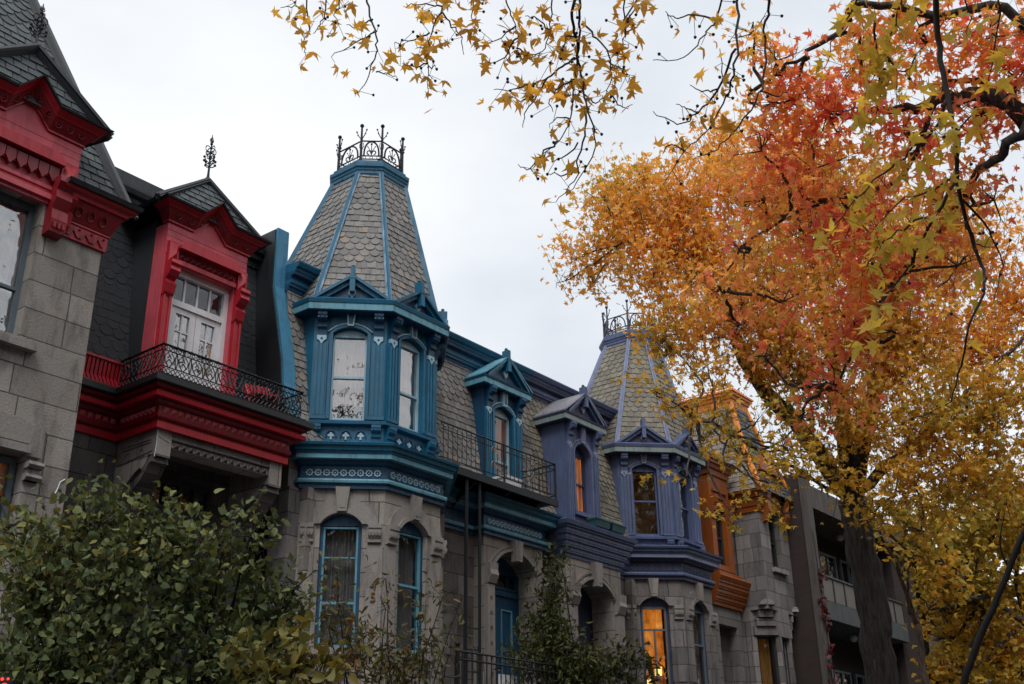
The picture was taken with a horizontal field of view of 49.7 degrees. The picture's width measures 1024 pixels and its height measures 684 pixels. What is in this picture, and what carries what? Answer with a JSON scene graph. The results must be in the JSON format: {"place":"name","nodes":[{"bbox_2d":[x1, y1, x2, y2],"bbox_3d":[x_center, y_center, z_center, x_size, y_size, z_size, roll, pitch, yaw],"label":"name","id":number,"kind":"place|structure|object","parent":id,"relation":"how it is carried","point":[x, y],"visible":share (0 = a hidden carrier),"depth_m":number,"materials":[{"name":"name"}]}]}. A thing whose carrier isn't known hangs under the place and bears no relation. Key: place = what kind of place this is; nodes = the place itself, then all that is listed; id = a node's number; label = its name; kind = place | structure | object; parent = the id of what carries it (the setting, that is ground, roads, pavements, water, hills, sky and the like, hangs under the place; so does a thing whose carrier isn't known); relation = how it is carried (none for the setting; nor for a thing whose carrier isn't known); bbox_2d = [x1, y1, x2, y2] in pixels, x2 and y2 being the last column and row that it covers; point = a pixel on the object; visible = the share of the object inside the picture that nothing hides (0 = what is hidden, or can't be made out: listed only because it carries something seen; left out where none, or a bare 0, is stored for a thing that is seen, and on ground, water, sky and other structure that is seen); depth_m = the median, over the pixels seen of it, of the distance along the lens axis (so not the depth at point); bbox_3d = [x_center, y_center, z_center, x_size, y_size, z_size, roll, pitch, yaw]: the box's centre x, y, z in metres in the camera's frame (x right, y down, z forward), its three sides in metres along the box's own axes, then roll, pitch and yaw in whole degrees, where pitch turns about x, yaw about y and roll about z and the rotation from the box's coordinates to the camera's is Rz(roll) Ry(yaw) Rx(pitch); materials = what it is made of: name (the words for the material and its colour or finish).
{"place":"outdoors","nodes":[
{"label":"outdoors","id":0,"kind":"place"},
{"bbox_2d":[0,676,10,683],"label":"red light","id":1,"kind":"object","parent":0,"point":[5,679],"visible":1,"depth_m":7.00,"materials":[{"name":"plastic"}]},
{"bbox_2d":[243,124,562,683],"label":"row house","id":2,"kind":"structure","parent":0,"point":[413,409],"depth_m":15.77,"materials":[{"name":"grey limestone"},{"name":"blue paint"},{"name":"grey slate"}]},
{"bbox_2d":[318,527,358,646],"bbox_3d":[-2.228,3.129,14.222,0.450,1.580,0.165,2,-24,-7],"label":"window","id":3,"kind":"structure","parent":2,"relation":"in","point":[342,542],"depth_m":14.33,"materials":[{"name":"clear glass"}]},
{"bbox_2d":[329,330,400,424],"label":"window","id":4,"kind":"structure","parent":2,"relation":"in","point":[348,380],"depth_m":15.55,"materials":[{"name":"clear glass"}]},
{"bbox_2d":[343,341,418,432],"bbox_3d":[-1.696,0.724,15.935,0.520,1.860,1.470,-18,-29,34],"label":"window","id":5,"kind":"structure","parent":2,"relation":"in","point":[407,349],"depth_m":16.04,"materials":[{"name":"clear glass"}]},
{"bbox_2d":[396,532,420,651],"bbox_3d":[-1.435,3.295,14.635,0.163,1.580,0.450,-18,-29,34],"label":"window","id":6,"kind":"structure","parent":2,"relation":"in","point":[405,542],"depth_m":14.76,"materials":[{"name":"blue glass"}]},
{"bbox_2d":[495,409,509,474],"bbox_3d":[-0.227,1.842,18.297,0.083,1.520,0.480,-18,-29,34],"label":"window","id":7,"kind":"structure","parent":2,"relation":"in","point":[501,420],"depth_m":18.52,"materials":[{"name":"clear glass"}]},
{"bbox_2d":[496,595,517,683],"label":"door","id":8,"kind":"structure","parent":2,"relation":"in","point":[506,607],"depth_m":17.36,"materials":[{"name":"blue paint"}]},
{"bbox_2d":[492,474,521,487],"bbox_3d":[-0.069,2.257,17.437,0.270,0.210,0.430,-18,-29,34],"label":"storage box","id":9,"kind":"object","parent":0,"point":[509,481],"visible":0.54,"depth_m":17.34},
{"bbox_2d":[38,0,1023,634],"label":"sky","id":10,"kind":"structure","parent":0,"point":[168,77],"materials":[{"name":"white"}]},
{"bbox_2d":[525,299,722,683],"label":"row house","id":11,"kind":"structure","parent":0,"point":[647,575],"depth_m":20.24,"materials":[{"name":"stone"}]},
{"bbox_2d":[575,447,585,512],"bbox_3d":[1.119,2.430,19.454,0.073,1.220,0.480,-18,-29,34],"label":"window","id":12,"kind":"structure","parent":11,"relation":"in","point":[579,460],"depth_m":19.56,"materials":[{"name":"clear glass"}]},
{"bbox_2d":[578,588,593,683],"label":"door","id":13,"kind":"structure","parent":11,"relation":"in","point":[584,607],"depth_m":19.04,"materials":[{"name":"black wood"}]},
{"bbox_2d":[586,516,611,529],"bbox_3d":[1.513,3.142,19.082,0.220,0.145,0.470,-18,-29,34],"label":"planter","id":14,"kind":"object","parent":11,"relation":"on","point":[600,522],"visible":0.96,"depth_m":18.97,"materials":[{"name":"plastic"}]},
{"bbox_2d":[608,522,626,534],"bbox_3d":[1.810,3.288,19.430,0.220,0.145,0.470,-18,-29,34],"label":"planter","id":15,"kind":"object","parent":11,"relation":"on","point":[617,528],"visible":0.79,"depth_m":19.36,"materials":[{"name":"plastic"}]},
{"bbox_2d":[632,466,659,535],"bbox_3d":[2.498,3.138,21.167,1.470,1.860,0.470,2,-24,-7],"label":"window","id":16,"kind":"structure","parent":11,"relation":"in","point":[636,472],"depth_m":21.24,"materials":[{"name":"blue paint"}]},
{"bbox_2d":[641,607,670,683],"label":"window","id":17,"kind":"structure","parent":11,"relation":"in","point":[653,630],"depth_m":20.09,"materials":[{"name":"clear glass"}]},
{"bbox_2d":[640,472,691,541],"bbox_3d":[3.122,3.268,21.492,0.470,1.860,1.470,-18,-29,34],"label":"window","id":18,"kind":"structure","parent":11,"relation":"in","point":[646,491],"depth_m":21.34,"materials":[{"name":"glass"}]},
{"bbox_2d":[679,485,684,537],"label":"window","id":19,"kind":"structure","parent":11,"relation":"in","point":[679,485],"depth_m":22.18,"materials":[{"name":"grey glass"}]},
{"bbox_2d":[693,610,707,683],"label":"window","id":20,"kind":"structure","parent":11,"relation":"in","point":[696,645],"depth_m":20.42,"materials":[{"name":"grey glass"}]},
{"bbox_2d":[781,470,988,683],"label":"apartment block","id":21,"kind":"structure","parent":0,"point":[812,511],"depth_m":25.44,"materials":[{"name":"grey concrete"}]},
{"bbox_2d":[812,531,837,683],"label":"creeper","id":22,"kind":"object","parent":21,"relation":"attached to","point":[824,608],"visible":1,"depth_m":23.37,"materials":[{"name":"plant"}]},
{"bbox_2d":[818,551,837,578],"bbox_3d":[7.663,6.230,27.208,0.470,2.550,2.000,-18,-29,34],"label":"balcony railing","id":23,"kind":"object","parent":21,"relation":"in","point":[826,556],"depth_m":27.44,"materials":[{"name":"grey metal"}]},
{"bbox_2d":[833,670,851,683],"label":"window","id":24,"kind":"structure","parent":21,"relation":"in","point":[848,674],"depth_m":26.33,"materials":[{"name":"grey glass"}]},
{"bbox_2d":[838,560,850,583],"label":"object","id":25,"kind":"structure","parent":21,"relation":"in","point":[840,562],"depth_m":28.05,"materials":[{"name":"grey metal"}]},
{"bbox_2d":[853,674,864,683],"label":"window","id":26,"kind":"structure","parent":21,"relation":"in","point":[855,676],"depth_m":26.99,"materials":[{"name":"grey glass"}]},
{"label":"pavement","id":27,"kind":"structure","parent":0,"visible":0},
{"bbox_2d":[960,512,1023,683],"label":"leaning tree","id":28,"kind":"object","parent":27,"relation":"on","point":[973,654],"visible":1,"depth_m":11.02,"materials":[{"name":"brown wood"}]},
{"label":"ground","id":29,"kind":"structure","parent":0,"visible":0},
{"bbox_2d":[0,0,144,683],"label":"row house","id":30,"kind":"structure","parent":29,"relation":"on","point":[68,207],"depth_m":11.49,"materials":[{"name":"stone"}]},
{"bbox_2d":[0,455,16,555],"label":"window","id":31,"kind":"structure","parent":30,"relation":"in","point":[7,464],"depth_m":10.68,"materials":[{"name":"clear glass"}]},
{"bbox_2d":[0,193,35,333],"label":"window","id":32,"kind":"structure","parent":30,"relation":"in","point":[16,216],"depth_m":11.46,"materials":[{"name":"clear glass"}]},
{"bbox_2d":[0,459,330,683],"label":"lilac bush","id":33,"kind":"object","parent":29,"relation":"on","point":[72,642],"visible":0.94,"depth_m":7.96,"materials":[{"name":"green plant"}]},
{"bbox_2d":[39,135,314,683],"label":"row house","id":34,"kind":"structure","parent":29,"relation":"on","point":[169,371],"depth_m":13.74,"materials":[{"name":"stone"}]},
{"bbox_2d":[124,507,208,683],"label":"door","id":35,"kind":"structure","parent":34,"relation":"in","point":[188,517],"depth_m":13.11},
{"bbox_2d":[165,305,195,379],"bbox_3d":[-4.150,0.128,13.737,0.045,1.160,0.376,-18,-29,34],"label":"french door","id":36,"kind":"structure","parent":34,"relation":"in","point":[191,317],"depth_m":13.83,"materials":[{"name":"white wood"}]},
{"bbox_2d":[189,315,220,387],"bbox_3d":[-3.913,0.244,14.015,0.045,1.160,0.376,-18,-29,34],"label":"french door","id":37,"kind":"structure","parent":34,"relation":"in","point":[215,326],"depth_m":14.09,"materials":[{"name":"white wood"}]},
{"bbox_2d":[243,383,278,408],"bbox_3d":[-3.242,0.752,14.254,0.344,0.515,0.369,15,-28,-32],"label":"folding chair","id":38,"kind":"object","parent":34,"relation":"on","point":[260,394],"visible":0.28,"depth_m":14.28,"materials":[{"name":"red paint"}]},
{"bbox_2d":[216,609,372,683],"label":"shrub","id":39,"kind":"object","parent":29,"relation":"on","point":[298,661],"visible":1,"depth_m":7.35,"materials":[{"name":"green plant"}]},
{"bbox_2d":[303,551,473,683],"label":"sapling","id":40,"kind":"object","parent":29,"relation":"on","point":[381,662],"visible":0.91,"depth_m":10.47,"materials":[{"name":"green plant"}]},
{"bbox_2d":[493,534,620,683],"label":"climbing shrub","id":41,"kind":"object","parent":29,"relation":"on","point":[557,649],"visible":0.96,"depth_m":16.07,"materials":[{"name":"green plant"}]},
{"bbox_2d":[573,631,665,683],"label":"garden shrub","id":42,"kind":"object","parent":29,"relation":"on","point":[625,677],"visible":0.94,"depth_m":16.01,"materials":[{"name":"green plant"}]},
{"bbox_2d":[270,0,1021,424],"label":"maple tree","id":43,"kind":"object","parent":29,"relation":"on","point":[876,92],"visible":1,"depth_m":6.14,"materials":[{"name":"yellow plant"}]},
{"bbox_2d":[681,387,798,683],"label":"row house","id":44,"kind":"structure","parent":29,"relation":"on","point":[755,609],"depth_m":23.08,"materials":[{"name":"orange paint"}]},
{"bbox_2d":[716,512,724,565],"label":"window","id":45,"kind":"structure","parent":44,"relation":"in","point":[720,538],"depth_m":23.07,"materials":[{"name":"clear glass"}]},
{"bbox_2d":[733,518,777,575],"bbox_3d":[5.392,4.389,23.990,0.470,1.780,1.480,-18,-29,34],"label":"window","id":46,"kind":"structure","parent":44,"relation":"in","point":[772,542],"depth_m":23.99,"materials":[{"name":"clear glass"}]},
{"bbox_2d":[757,637,778,683],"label":"window","id":47,"kind":"structure","parent":44,"relation":"in","point":[763,644],"depth_m":22.74,"materials":[{"name":"brown glass"}]},
{"bbox_2d":[745,627,790,683],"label":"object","id":48,"kind":"structure","parent":44,"relation":"in","point":[783,639],"depth_m":22.92,"materials":[{"name":"grey stone"}]},
{"bbox_2d":[768,636,776,683],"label":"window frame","id":49,"kind":"structure","parent":44,"relation":"in","point":[772,658],"depth_m":22.66,"materials":[{"name":"brown wood"}]},
{"bbox_2d":[537,92,1023,683],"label":"maple tree","id":50,"kind":"object","parent":29,"relation":"on","point":[847,480],"visible":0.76,"depth_m":14.71,"materials":[{"name":"orange plant"}]},
{"bbox_2d":[679,0,1023,446],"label":"maple tree","id":51,"kind":"object","parent":29,"relation":"on","point":[1011,105],"visible":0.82,"depth_m":10.07,"materials":[{"name":"orange plant"}]},
{"bbox_2d":[871,497,939,683],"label":"slender tree","id":52,"kind":"object","parent":29,"relation":"on","point":[920,646],"visible":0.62,"depth_m":20.24,"materials":[{"name":"dark bark"},{"name":"olive gold leaves"}]},
{"bbox_2d":[866,466,1023,683],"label":"maple tree","id":53,"kind":"object","parent":29,"relation":"on","point":[952,572],"visible":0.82,"depth_m":22.06,"materials":[{"name":"yellow plant"}]},
{"bbox_2d":[911,451,1023,683],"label":"backing tree","id":54,"kind":"object","parent":29,"relation":"on","point":[922,587],"visible":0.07,"depth_m":29.79,"materials":[{"name":"yellow plant"}]},
{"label":"steps","id":55,"kind":"structure","parent":0,"visible":0},
{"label":"terrace","id":56,"kind":"structure","parent":55,"relation":"on","visible":0},
{"bbox_2d":[104,617,246,680],"bbox_3d":[-3.260,3.284,10.651,0.080,1.130,1.680,-18,-29,34],"label":"iron railing","id":57,"kind":"object","parent":56,"relation":"on","point":[182,647],"visible":0.03,"depth_m":10.74,"materials":[{"name":"black metal"}]},
{"bbox_2d":[498,674,516,683],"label":"garden chair","id":58,"kind":"object","parent":56,"relation":"on","point":[507,678],"visible":0.73,"depth_m":15.83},
{"bbox_2d":[454,640,582,683],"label":"iron railing","id":59,"kind":"object","parent":56,"relation":"on","point":[456,672],"visible":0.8,"depth_m":14.76,"materials":[{"name":"black metal"}]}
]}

